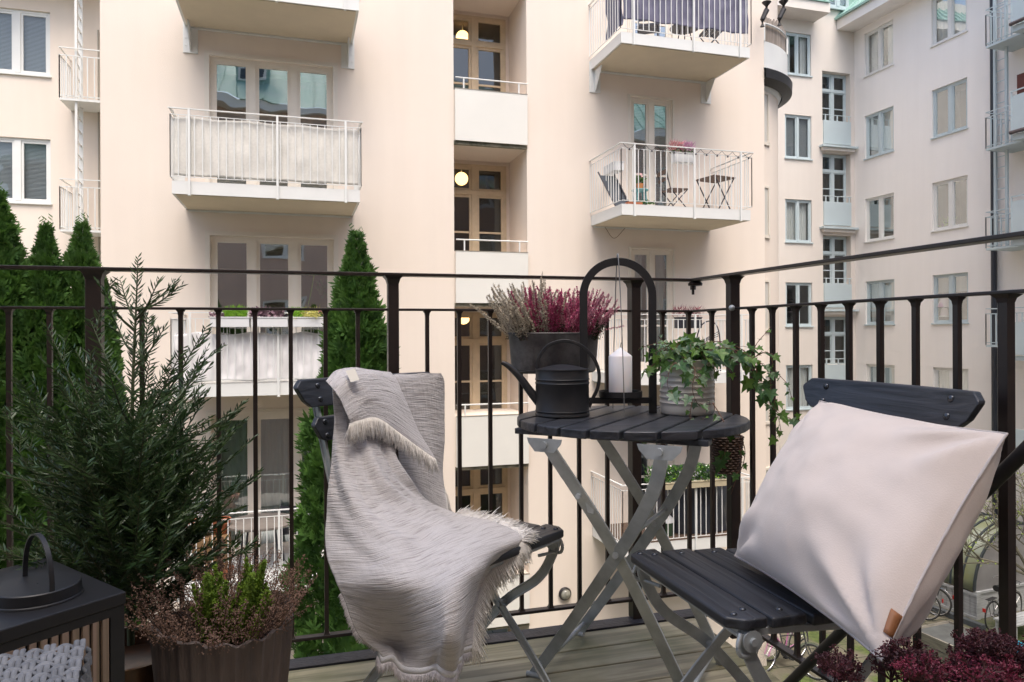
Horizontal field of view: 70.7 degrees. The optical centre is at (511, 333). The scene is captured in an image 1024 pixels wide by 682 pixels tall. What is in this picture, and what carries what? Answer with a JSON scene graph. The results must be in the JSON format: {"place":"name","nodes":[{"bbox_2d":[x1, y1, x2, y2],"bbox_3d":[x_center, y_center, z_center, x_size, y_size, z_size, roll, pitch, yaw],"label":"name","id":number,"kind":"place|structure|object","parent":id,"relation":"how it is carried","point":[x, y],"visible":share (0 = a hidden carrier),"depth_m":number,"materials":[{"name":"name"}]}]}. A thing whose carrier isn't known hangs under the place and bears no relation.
{"place":"outdoors","nodes":[
{"label":"outdoors","id":0,"kind":"place"},
{"bbox_2d":[0,0,100,263],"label":"apartment building","id":1,"kind":"structure","parent":0,"point":[50,156],"depth_m":16.75,"materials":[{"name":"beige paint"}]},
{"bbox_2d":[0,8,51,77],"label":"window","id":2,"kind":"structure","parent":1,"relation":"in","point":[24,35],"depth_m":16.75,"materials":[{"name":"white paint"}]},
{"bbox_2d":[0,137,51,204],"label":"window","id":3,"kind":"structure","parent":1,"relation":"in","point":[25,164],"depth_m":16.74,"materials":[{"name":"white paint"}]},
{"bbox_2d":[280,504,297,535],"bbox_3d":[-3.603,3.252,11.836,0.420,0.848,0.505,0,0,-12],"label":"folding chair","id":4,"kind":"object","parent":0,"point":[284,531],"visible":0.15,"depth_m":11.88,"materials":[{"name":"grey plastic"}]},
{"bbox_2d":[485,581,1023,681],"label":"courtyard ground","id":5,"kind":"structure","parent":0,"point":[782,669],"depth_m":15.52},
{"bbox_2d":[0,181,62,568],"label":"thuja tree","id":6,"kind":"object","parent":5,"relation":"on","point":[13,251],"visible":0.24,"depth_m":4.78,"materials":[{"name":"green plant"}]},
{"bbox_2d":[0,213,84,567],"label":"thuja tree","id":7,"kind":"object","parent":5,"relation":"on","point":[46,288],"visible":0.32,"depth_m":4.86,"materials":[{"name":"green plant"}]},
{"bbox_2d":[18,213,146,625],"bbox_3d":[-3.040,2.987,5.178,1.110,7.728,1.033,0,0,24],"label":"thuja tree","id":8,"kind":"object","parent":5,"relation":"on","point":[81,251],"visible":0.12,"depth_m":5.07,"materials":[{"name":"green plant"}]},
{"bbox_2d":[104,276,147,595],"bbox_3d":[-3.013,3.178,5.362,0.729,7.345,0.712,0,0,-39],"label":"thuja tree","id":9,"kind":"object","parent":5,"relation":"on","point":[120,345],"visible":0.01,"depth_m":5.37,"materials":[{"name":"green plant"}]},
{"bbox_2d":[277,223,400,657],"bbox_3d":[-1.086,3.019,5.201,1.178,7.647,1.150,0,0,30],"label":"thuja tree","id":10,"kind":"object","parent":5,"relation":"on","point":[354,292],"visible":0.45,"depth_m":5.01,"materials":[{"name":"green plant"}]},
{"bbox_2d":[100,0,766,665],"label":"apartment building","id":11,"kind":"structure","parent":5,"relation":"on","point":[454,136],"depth_m":12.90,"materials":[{"name":"beige paint"}]},
{"bbox_2d":[186,531,230,579],"bbox_3d":[-4.596,3.370,10.961,0.600,0.610,0.400,0,0,-17],"label":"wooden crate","id":12,"kind":"object","parent":11,"relation":"on","point":[199,544],"visible":0.2,"depth_m":10.82,"materials":[{"name":"brown wood"}]},
{"bbox_2d":[211,516,230,533],"bbox_3d":[-4.477,2.944,11.080,0.324,0.220,0.324,0,0,-17],"label":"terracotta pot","id":13,"kind":"object","parent":12,"relation":"on","point":[225,525],"visible":0.23,"depth_m":11.02,"materials":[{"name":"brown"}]},
{"bbox_2d":[208,304,250,326],"bbox_3d":[-4.136,-0.275,10.571,0.573,0.355,0.296,0,0,-17],"label":"flower box","id":14,"kind":"object","parent":11,"relation":"attached to","point":[235,321],"visible":0.76,"depth_m":10.49,"materials":[{"name":"white plastic"}]},
{"bbox_2d":[206,407,311,551],"bbox_3d":[-3.998,2.429,12.163,2.110,2.365,0.277,0,0,-17],"label":"window","id":15,"kind":"structure","parent":11,"relation":"in","point":[273,424],"depth_m":12.13,"materials":[{"name":"beige paint"}]},
{"bbox_2d":[227,513,294,574],"bbox_3d":[-3.929,3.303,11.347,1.060,0.742,1.060,0,0,-17],"label":"round table","id":16,"kind":"object","parent":11,"relation":"on","point":[270,524],"visible":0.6,"depth_m":11.19,"materials":[{"name":"grey plastic"}]},
{"bbox_2d":[249,306,287,326],"bbox_3d":[-3.609,-0.259,10.715,0.555,0.317,0.297,0,0,-17],"label":"flower box","id":17,"kind":"object","parent":11,"relation":"attached to","point":[273,318],"visible":0.73,"depth_m":10.64,"materials":[{"name":"white plastic"}]},
{"bbox_2d":[204,50,337,188],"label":"window","id":18,"kind":"structure","parent":11,"relation":"in","point":[236,85],"depth_m":12.90,"materials":[{"name":"white glass"}]},
{"bbox_2d":[205,230,337,334],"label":"window","id":19,"kind":"structure","parent":11,"relation":"in","point":[225,250],"depth_m":13.44,"materials":[{"name":"beige paint"}]},
{"bbox_2d":[288,306,328,326],"bbox_3d":[-3.009,-0.281,10.898,0.721,0.356,0.495,0,0,-17],"label":"flower box","id":20,"kind":"object","parent":11,"relation":"attached to","point":[300,319],"visible":0.5,"depth_m":10.79,"materials":[{"name":"white plastic"}]},
{"bbox_2d":[307,275,326,306],"bbox_3d":[-3.287,-0.745,12.587,0.552,0.569,0.268,0,0,-11],"label":"window plant","id":21,"kind":"object","parent":11,"relation":"in","point":[322,288],"depth_m":12.55,"materials":[{"name":"grey plant"}]},
{"bbox_2d":[453,13,505,91],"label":"stair window","id":22,"kind":"structure","parent":11,"relation":"in","point":[482,55],"depth_m":14.39,"materials":[{"name":"beige paint"}]},
{"bbox_2d":[454,163,506,251],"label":"stair window","id":23,"kind":"structure","parent":11,"relation":"in","point":[479,204],"depth_m":15.80,"materials":[{"name":"beige paint"}]},
{"bbox_2d":[455,312,506,409],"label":"stair window","id":24,"kind":"structure","parent":11,"relation":"in","point":[474,334],"depth_m":15.79,"materials":[{"name":"beige paint"}]},
{"bbox_2d":[455,468,507,518],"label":"stair window","id":25,"kind":"structure","parent":11,"relation":"in","point":[474,482],"depth_m":14.39,"materials":[{"name":"brown glass"}]},
{"bbox_2d":[559,587,570,600],"bbox_3d":[1.003,4.857,13.466,0.250,0.250,0.122,0,0,-17],"label":"wall lamp","id":26,"kind":"object","parent":11,"relation":"attached to","point":[564,593],"visible":1,"depth_m":13.44,"materials":[{"name":"white glass"}]},
{"bbox_2d":[597,172,627,205],"bbox_3d":[1.848,-2.579,12.943,0.302,0.682,0.560,0,0,-52],"label":"deck chair","id":27,"kind":"object","parent":11,"relation":"on","point":[610,191],"visible":0.54,"depth_m":12.95,"materials":[{"name":"grey fabric"}]},
{"bbox_2d":[604,161,623,175],"bbox_3d":[1.833,-2.989,13.066,0.196,0.170,0.516,0,0,-17],"label":"flower box","id":28,"kind":"object","parent":11,"relation":"attached to","point":[606,169],"visible":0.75,"depth_m":12.92,"materials":[{"name":"white plastic"}]},
{"bbox_2d":[631,188,647,201],"bbox_3d":[2.341,-2.436,13.217,0.310,0.401,0.310,0,0,-17],"label":"side stool","id":29,"kind":"object","parent":11,"relation":"on","point":[642,190],"visible":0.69,"depth_m":13.14,"materials":[{"name":"teal paint"}]},
{"bbox_2d":[636,173,646,187],"bbox_3d":[2.348,-2.797,13.220,0.200,0.321,0.193,0,0,-17],"label":"flower pot","id":30,"kind":"object","parent":29,"relation":"on","point":[641,184],"visible":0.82,"depth_m":13.19,"materials":[{"name":"brown ceramic"}]},
{"bbox_2d":[625,199,655,204],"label":"pots","id":31,"kind":"object","parent":11,"relation":"on","point":[640,202],"visible":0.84,"depth_m":12.63,"materials":[{"name":"brown ceramic"}]},
{"bbox_2d":[637,20,659,35],"bbox_3d":[2.527,-5.610,13.404,0.420,0.848,0.505,0,0,13],"label":"folding chair","id":32,"kind":"object","parent":11,"relation":"on","point":[648,26],"visible":0.45,"depth_m":13.38,"materials":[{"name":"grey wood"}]},
{"bbox_2d":[627,19,673,37],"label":"window","id":33,"kind":"structure","parent":11,"relation":"in","point":[630,21],"depth_m":14.20,"materials":[{"name":"beige paint"}]},
{"bbox_2d":[628,93,674,205],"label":"window","id":34,"kind":"structure","parent":11,"relation":"in","point":[636,106],"depth_m":14.15,"materials":[{"name":"beige paint"}]},
{"bbox_2d":[629,246,675,366],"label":"window","id":35,"kind":"structure","parent":11,"relation":"in","point":[663,254],"depth_m":14.20,"materials":[{"name":"beige paint"}]},
{"bbox_2d":[641,398,675,510],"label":"window","id":36,"kind":"structure","parent":11,"relation":"in","point":[649,461],"depth_m":14.13,"materials":[{"name":"beige paint"}]},
{"bbox_2d":[666,515,672,536],"bbox_3d":[2.772,3.422,13.024,0.300,0.400,0.300,0,0,-17],"label":"lidded bucket","id":37,"kind":"object","parent":11,"relation":"on","point":[669,524],"visible":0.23,"depth_m":12.90,"materials":[{"name":"green"}]},
{"bbox_2d":[657,167,687,206],"bbox_3d":[3.030,-2.658,13.528,0.505,0.848,0.420,0,0,-12],"label":"folding chair","id":38,"kind":"object","parent":11,"relation":"on","point":[670,189],"visible":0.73,"depth_m":13.44,"materials":[{"name":"brown"}]},
{"bbox_2d":[668,139,695,164],"bbox_3d":[3.042,-3.282,12.937,0.572,0.446,0.279,0,0,-17],"label":"flower box","id":39,"kind":"object","parent":11,"relation":"attached to","point":[685,156],"visible":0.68,"depth_m":12.89,"materials":[{"name":"white plastic"}]},
{"bbox_2d":[670,25,697,39],"bbox_3d":[3.221,-5.455,13.482,0.550,0.522,0.550,0,0,-17],"label":"round table","id":40,"kind":"object","parent":11,"relation":"on","point":[679,30],"visible":0.56,"depth_m":13.52,"materials":[{"name":"grey plastic"}]},
{"bbox_2d":[643,462,726,489],"bbox_3d":[3.103,2.485,12.767,1.740,0.452,0.328,0,0,-17],"label":"flower box","id":41,"kind":"object","parent":11,"relation":"attached to","point":[699,482],"visible":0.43,"depth_m":12.74,"materials":[{"name":"beige"}]},
{"bbox_2d":[668,304,704,327],"bbox_3d":[3.152,-0.330,12.930,0.696,0.457,0.289,0,0,-17],"label":"flower box","id":42,"kind":"object","parent":11,"relation":"attached to","point":[681,323],"visible":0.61,"depth_m":12.88,"materials":[{"name":"grey plastic"}]},
{"bbox_2d":[628,145,751,158],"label":"string lights","id":43,"kind":"object","parent":11,"relation":"attached to","point":[685,153],"visible":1,"depth_m":12.70,"materials":[{"name":"grey plastic"}]},
{"bbox_2d":[655,463,726,532],"bbox_3d":[3.435,3.046,13.587,1.612,1.126,1.102,0,0,-17],"label":"covered furniture","id":44,"kind":"object","parent":11,"relation":"on","point":[679,516],"visible":0.26,"depth_m":13.08,"materials":[{"name":"grey"}]},
{"bbox_2d":[699,29,721,43],"bbox_3d":[3.754,-5.616,13.531,0.505,0.848,0.420,0,0,-7],"label":"folding chair","id":45,"kind":"object","parent":11,"relation":"on","point":[706,31],"visible":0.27,"depth_m":13.51,"materials":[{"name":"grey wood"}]},
{"bbox_2d":[696,175,735,208],"bbox_3d":[3.874,-2.604,13.775,0.550,0.708,0.540,0,0,-29],"label":"folding table","id":46,"kind":"object","parent":11,"relation":"on","point":[712,178],"visible":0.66,"depth_m":13.69,"materials":[{"name":"brown wood"}]},
{"bbox_2d":[641,0,792,657],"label":"stair tower","id":47,"kind":"structure","parent":5,"relation":"on","point":[778,85],"depth_m":15.27,"materials":[{"name":"beige paint"}]},
{"bbox_2d":[764,91,769,145],"bbox_3d":[5.311,-4.511,15.137,0.282,1.109,0.087,0,0,-35],"label":"slit window","id":48,"kind":"structure","parent":47,"relation":"in","point":[766,95],"depth_m":15.16,"materials":[{"name":"beige paint"}]},
{"bbox_2d":[765,374,769,423],"bbox_3d":[5.338,1.364,15.137,0.282,1.057,0.087,0,0,-35],"label":"slit window","id":49,"kind":"structure","parent":47,"relation":"in","point":[767,378],"depth_m":15.15,"materials":[{"name":"beige paint"}]},
{"bbox_2d":[765,185,770,238],"bbox_3d":[5.320,-2.557,15.137,0.282,1.099,0.087,0,0,-35],"label":"slit window","id":50,"kind":"structure","parent":47,"relation":"in","point":[767,188],"depth_m":15.17,"materials":[{"name":"beige paint"}]},
{"bbox_2d":[765,280,770,331],"bbox_3d":[5.329,-0.592,15.137,0.282,1.089,0.087,0,0,-35],"label":"slit window","id":51,"kind":"structure","parent":47,"relation":"in","point":[767,282],"depth_m":15.16,"materials":[{"name":"beige glass"}]},
{"bbox_2d":[756,632,808,670],"bbox_3d":[5.558,6.260,14.805,1.798,1.060,0.582,0,0,-34],"label":"bicycle","id":52,"kind":"object","parent":5,"relation":"on","point":[787,645],"visible":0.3,"depth_m":14.68,"materials":[{"name":"grey metal"}]},
{"bbox_2d":[767,632,823,679],"bbox_3d":[5.586,6.260,14.616,0.582,1.060,1.798,0,0,-40],"label":"bicycle","id":53,"kind":"object","parent":5,"relation":"on","point":[805,644],"visible":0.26,"depth_m":14.37,"materials":[{"name":"grey metal"}]},
{"bbox_2d":[777,0,868,450],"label":"apartment building","id":54,"kind":"structure","parent":5,"relation":"on","point":[817,148],"depth_m":25.68,"materials":[{"name":"beige paint"}]},
{"bbox_2d":[784,114,812,160],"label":"window","id":55,"kind":"structure","parent":54,"relation":"in","point":[802,146],"depth_m":25.55,"materials":[{"name":"white paint"}]},
{"bbox_2d":[785,365,811,410],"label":"window","id":56,"kind":"structure","parent":54,"relation":"in","point":[805,371],"depth_m":25.60,"materials":[{"name":"white glass"}]},
{"bbox_2d":[786,32,812,77],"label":"window","id":57,"kind":"structure","parent":54,"relation":"in","point":[798,55],"depth_m":25.63,"materials":[{"name":"white paint"}]},
{"bbox_2d":[785,199,813,243],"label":"window","id":58,"kind":"structure","parent":54,"relation":"in","point":[797,212],"depth_m":25.61,"materials":[{"name":"white glass"}]},
{"bbox_2d":[785,282,813,326],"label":"window","id":59,"kind":"structure","parent":54,"relation":"in","point":[805,311],"depth_m":25.63,"materials":[{"name":"blue paint"}]},
{"bbox_2d":[786,74,845,145],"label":"stair window","id":60,"kind":"structure","parent":54,"relation":"in","point":[833,86],"depth_m":26.58,"materials":[{"name":"white paint"}]},
{"bbox_2d":[787,311,844,363],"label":"stair window","id":61,"kind":"structure","parent":54,"relation":"in","point":[834,326],"depth_m":26.68,"materials":[{"name":"white paint"}]},
{"bbox_2d":[787,236,845,300],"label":"stair window","id":62,"kind":"structure","parent":54,"relation":"in","point":[833,247],"depth_m":26.58,"materials":[{"name":"white paint"}]},
{"bbox_2d":[788,154,845,201],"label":"stair window","id":63,"kind":"structure","parent":54,"relation":"in","point":[834,166],"depth_m":26.54,"materials":[{"name":"white paint"}]},
{"bbox_2d":[828,0,848,10],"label":"dormer window","id":64,"kind":"structure","parent":54,"relation":"in","point":[836,6],"depth_m":25.78,"materials":[{"name":"white paint"}]},
{"bbox_2d":[925,596,943,619],"bbox_3d":[9.406,6.242,17.463,1.798,1.060,0.582,0,0,43],"label":"bicycle","id":65,"kind":"object","parent":5,"relation":"on","point":[937,599],"visible":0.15,"depth_m":16.91,"materials":[{"name":"grey metal"}]},
{"bbox_2d":[930,585,953,615],"bbox_3d":[9.813,6.241,17.708,1.798,1.060,0.582,0,0,44],"label":"bicycle","id":66,"kind":"object","parent":5,"relation":"on","point":[946,593],"visible":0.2,"depth_m":17.20,"materials":[{"name":"grey"}]},
{"bbox_2d":[921,621,971,672],"bbox_3d":[8.888,6.399,14.528,1.066,0.738,1.066,0,0,-21],"label":"timber planter","id":67,"kind":"object","parent":5,"relation":"on","point":[937,636],"visible":0.2,"depth_m":14.55,"materials":[{"name":"wood"}]},
{"bbox_2d":[931,605,985,630],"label":"kerb","id":68,"kind":"structure","parent":5,"relation":"on","point":[969,622],"depth_m":16.86,"materials":[{"name":"concrete"}]},
{"bbox_2d":[934,512,1023,619],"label":"bicycle shed","id":69,"kind":"structure","parent":5,"relation":"on","point":[979,581],"depth_m":17.36,"materials":[{"name":"plastic"}]},
{"bbox_2d":[963,469,1023,574],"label":"bare tree","id":70,"kind":"object","parent":5,"relation":"on","point":[987,543],"visible":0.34,"depth_m":15.42,"materials":[{"name":"brown plant"}]},
{"bbox_2d":[982,575,1021,630],"bbox_3d":[11.386,6.234,16.734,1.798,1.060,0.582,0,0,-32],"label":"bicycle","id":71,"kind":"object","parent":5,"relation":"on","point":[992,599],"visible":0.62,"depth_m":16.50,"materials":[{"name":"grey metal"}]},
{"bbox_2d":[834,0,1023,521],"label":"apartment building","id":72,"kind":"structure","parent":0,"point":[939,110],"depth_m":22.91,"materials":[{"name":"paint"}]},
{"bbox_2d":[863,20,893,77],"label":"window","id":73,"kind":"structure","parent":72,"relation":"in","point":[879,42],"depth_m":25.36,"materials":[{"name":"white paint"}]},
{"bbox_2d":[863,106,893,160],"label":"window","id":74,"kind":"structure","parent":72,"relation":"in","point":[879,125],"depth_m":25.06,"materials":[{"name":"white paint"}]},
{"bbox_2d":[864,193,894,242],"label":"window","id":75,"kind":"structure","parent":72,"relation":"in","point":[880,210],"depth_m":25.81,"materials":[{"name":"white glass"}]},
{"bbox_2d":[864,279,894,325],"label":"window","id":76,"kind":"structure","parent":72,"relation":"in","point":[881,288],"depth_m":25.06,"materials":[{"name":"blue paint"}]},
{"bbox_2d":[867,364,894,382],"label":"window","id":77,"kind":"structure","parent":72,"relation":"in","point":[889,370],"depth_m":25.58,"materials":[{"name":"white paint"}]},
{"bbox_2d":[938,298,948,316],"bbox_3d":[13.657,-0.834,22.812,0.396,0.580,0.396,0,0,-17],"label":"table lamp","id":78,"kind":"object","parent":72,"relation":"in","point":[943,304],"visible":0.93,"depth_m":22.71,"materials":[{"name":"grey"}]},
{"bbox_2d":[930,0,967,47],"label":"window","id":79,"kind":"structure","parent":72,"relation":"in","point":[949,16],"depth_m":22.39,"materials":[{"name":"white paint"}]},
{"bbox_2d":[930,78,967,139],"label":"window","id":80,"kind":"structure","parent":72,"relation":"in","point":[949,101],"depth_m":23.12,"materials":[{"name":"beige paint"}]},
{"bbox_2d":[930,175,968,232],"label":"window","id":81,"kind":"structure","parent":72,"relation":"in","point":[950,196],"depth_m":23.14,"materials":[{"name":"white paint"}]},
{"bbox_2d":[931,272,968,324],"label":"window","id":82,"kind":"structure","parent":72,"relation":"in","point":[956,282],"depth_m":22.68,"materials":[{"name":"blue paint"}]},
{"bbox_2d":[934,367,968,389],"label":"window","id":83,"kind":"structure","parent":72,"relation":"in","point":[943,376],"depth_m":22.67,"materials":[{"name":"beige glass"}]},
{"bbox_2d":[993,611,1023,637],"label":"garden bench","id":84,"kind":"object","parent":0,"point":[1019,618],"visible":0.37,"depth_m":16.08,"materials":[{"name":"white"}]},
{"bbox_3d":[3.868,-2.853,-3.688,33.340,19.300,3.953,0,0,-17],"label":"apartment building","id":85,"kind":"object","parent":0,"visible":0},
{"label":"deck frame","id":86,"kind":"structure","parent":85,"relation":"attached to","visible":0},
{"bbox_2d":[288,618,781,681],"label":"deck","id":87,"kind":"structure","parent":86,"relation":"on","point":[628,654],"depth_m":2.00,"materials":[{"name":"wood"}]},
{"bbox_2d":[0,638,91,681],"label":"wicker stool","id":88,"kind":"object","parent":87,"relation":"on","point":[52,665],"visible":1,"depth_m":0.78,"materials":[{"name":"grey wicker"}]},
{"bbox_2d":[0,533,125,681],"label":"garden lantern","id":89,"kind":"object","parent":87,"relation":"on","point":[50,601],"visible":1,"depth_m":1.11,"materials":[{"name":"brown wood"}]},
{"bbox_2d":[0,252,263,681],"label":"yew shrub","id":90,"kind":"object","parent":87,"relation":"on","point":[141,509],"visible":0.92,"depth_m":1.40,"materials":[{"name":"green plant"}]},
{"bbox_2d":[124,537,317,681],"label":"ribbed planter","id":91,"kind":"object","parent":87,"relation":"on","point":[217,632],"visible":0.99,"depth_m":1.29,"materials":[{"name":"concrete"}]},
{"bbox_2d":[293,372,563,681],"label":"folding chair","id":92,"kind":"object","parent":87,"relation":"on","point":[315,394],"visible":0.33,"depth_m":1.74,"materials":[{"name":"wood"}]},
{"bbox_2d":[325,367,540,681],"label":"throw blanket","id":93,"kind":"object","parent":92,"relation":"on","point":[412,557],"visible":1,"depth_m":1.52,"materials":[{"name":"beige fabric"}]},
{"bbox_2d":[0,231,1023,681],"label":"balcony railing","id":94,"kind":"object","parent":87,"relation":"on","point":[1006,405],"visible":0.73,"depth_m":1.99,"materials":[{"name":"metal"}]},
{"bbox_2d":[469,271,623,373],"bbox_3d":[0.107,-0.034,2.128,0.464,0.295,0.270,0,0,-6],"label":"heather planter","id":95,"kind":"object","parent":94,"relation":"hanging from","point":[533,326],"visible":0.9,"depth_m":2.06,"materials":[{"name":"metal"}]},
{"bbox_2d":[710,434,743,474],"bbox_3d":[0.619,0.307,2.104,0.112,0.189,0.100,0,0,34],"label":"hanging basket","id":96,"kind":"object","parent":94,"relation":"hanging from","point":[734,464],"visible":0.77,"depth_m":2.06,"materials":[{"name":"wicker"}]},
{"bbox_2d":[515,405,749,681],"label":"folding table","id":97,"kind":"object","parent":87,"relation":"on","point":[604,426],"visible":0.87,"depth_m":1.69,"materials":[{"name":"black wood"}]},
{"bbox_2d":[501,339,600,417],"bbox_3d":[0.106,0.113,1.897,0.240,0.198,0.142,0,0,25],"label":"watering can","id":98,"kind":"object","parent":97,"relation":"on","point":[562,391],"visible":1,"depth_m":1.83,"materials":[{"name":"black metal"}]},
{"bbox_2d":[579,254,656,416],"bbox_3d":[0.285,-0.002,1.940,0.151,0.429,0.151,0,0,-45],"label":"candle holder","id":99,"kind":"object","parent":97,"relation":"on","point":[606,396],"visible":0.89,"depth_m":1.94,"materials":[{"name":"black metal"}]},
{"bbox_2d":[609,344,631,391],"bbox_3d":[0.291,0.095,1.940,0.062,0.143,0.062,0,0,-17],"label":"candle","id":100,"kind":"object","parent":99,"relation":"in","point":[615,372],"visible":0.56,"depth_m":1.91,"materials":[{"name":"white wax"}]},
{"bbox_2d":[639,328,801,493],"bbox_3d":[0.509,0.180,1.866,0.309,0.402,0.412,0,0,-44],"label":"potted ivy","id":101,"kind":"object","parent":97,"relation":"on","point":[685,365],"visible":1,"depth_m":1.85,"materials":[{"name":"green plant"}]},
{"bbox_2d":[631,378,984,681],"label":"folding chair","id":102,"kind":"object","parent":87,"relation":"on","point":[744,603],"visible":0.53,"depth_m":1.38,"materials":[{"name":"black wood"}]},
{"bbox_2d":[734,400,1007,661],"bbox_3d":[0.599,0.305,1.294,0.362,0.321,0.542,0,0,-17],"label":"pillow","id":103,"kind":"object","parent":102,"relation":"on","point":[857,524],"visible":1,"depth_m":1.14,"materials":[{"name":"fabric"}]},
{"bbox_2d":[810,644,865,681],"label":"sedum plant","id":104,"kind":"object","parent":87,"relation":"on","point":[835,665],"visible":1,"depth_m":0.98,"materials":[{"name":"purple plant"}]},
{"bbox_2d":[783,440,1023,681],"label":"leaning tube","id":105,"kind":"object","parent":87,"relation":"on","point":[1010,464],"depth_m":1.63,"materials":[{"name":"black metal"}]},
{"bbox_2d":[866,636,952,681],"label":"sedum plant","id":106,"kind":"object","parent":87,"relation":"on","point":[895,653],"visible":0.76,"depth_m":0.98,"materials":[{"name":"purple plant"}]},
{"bbox_2d":[889,650,973,681],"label":"sedum plant","id":107,"kind":"object","parent":87,"relation":"on","point":[935,671],"visible":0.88,"depth_m":0.92,"materials":[{"name":"purple plant"}]},
{"bbox_2d":[941,626,1023,681],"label":"sedum plant","id":108,"kind":"object","parent":87,"relation":"on","point":[993,642],"visible":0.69,"depth_m":0.95,"materials":[{"name":"purple plant"}]},
{"bbox_2d":[951,651,1023,681],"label":"sedum plant","id":109,"kind":"object","parent":87,"relation":"on","point":[994,672],"visible":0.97,"depth_m":0.89,"materials":[{"name":"purple plant"}]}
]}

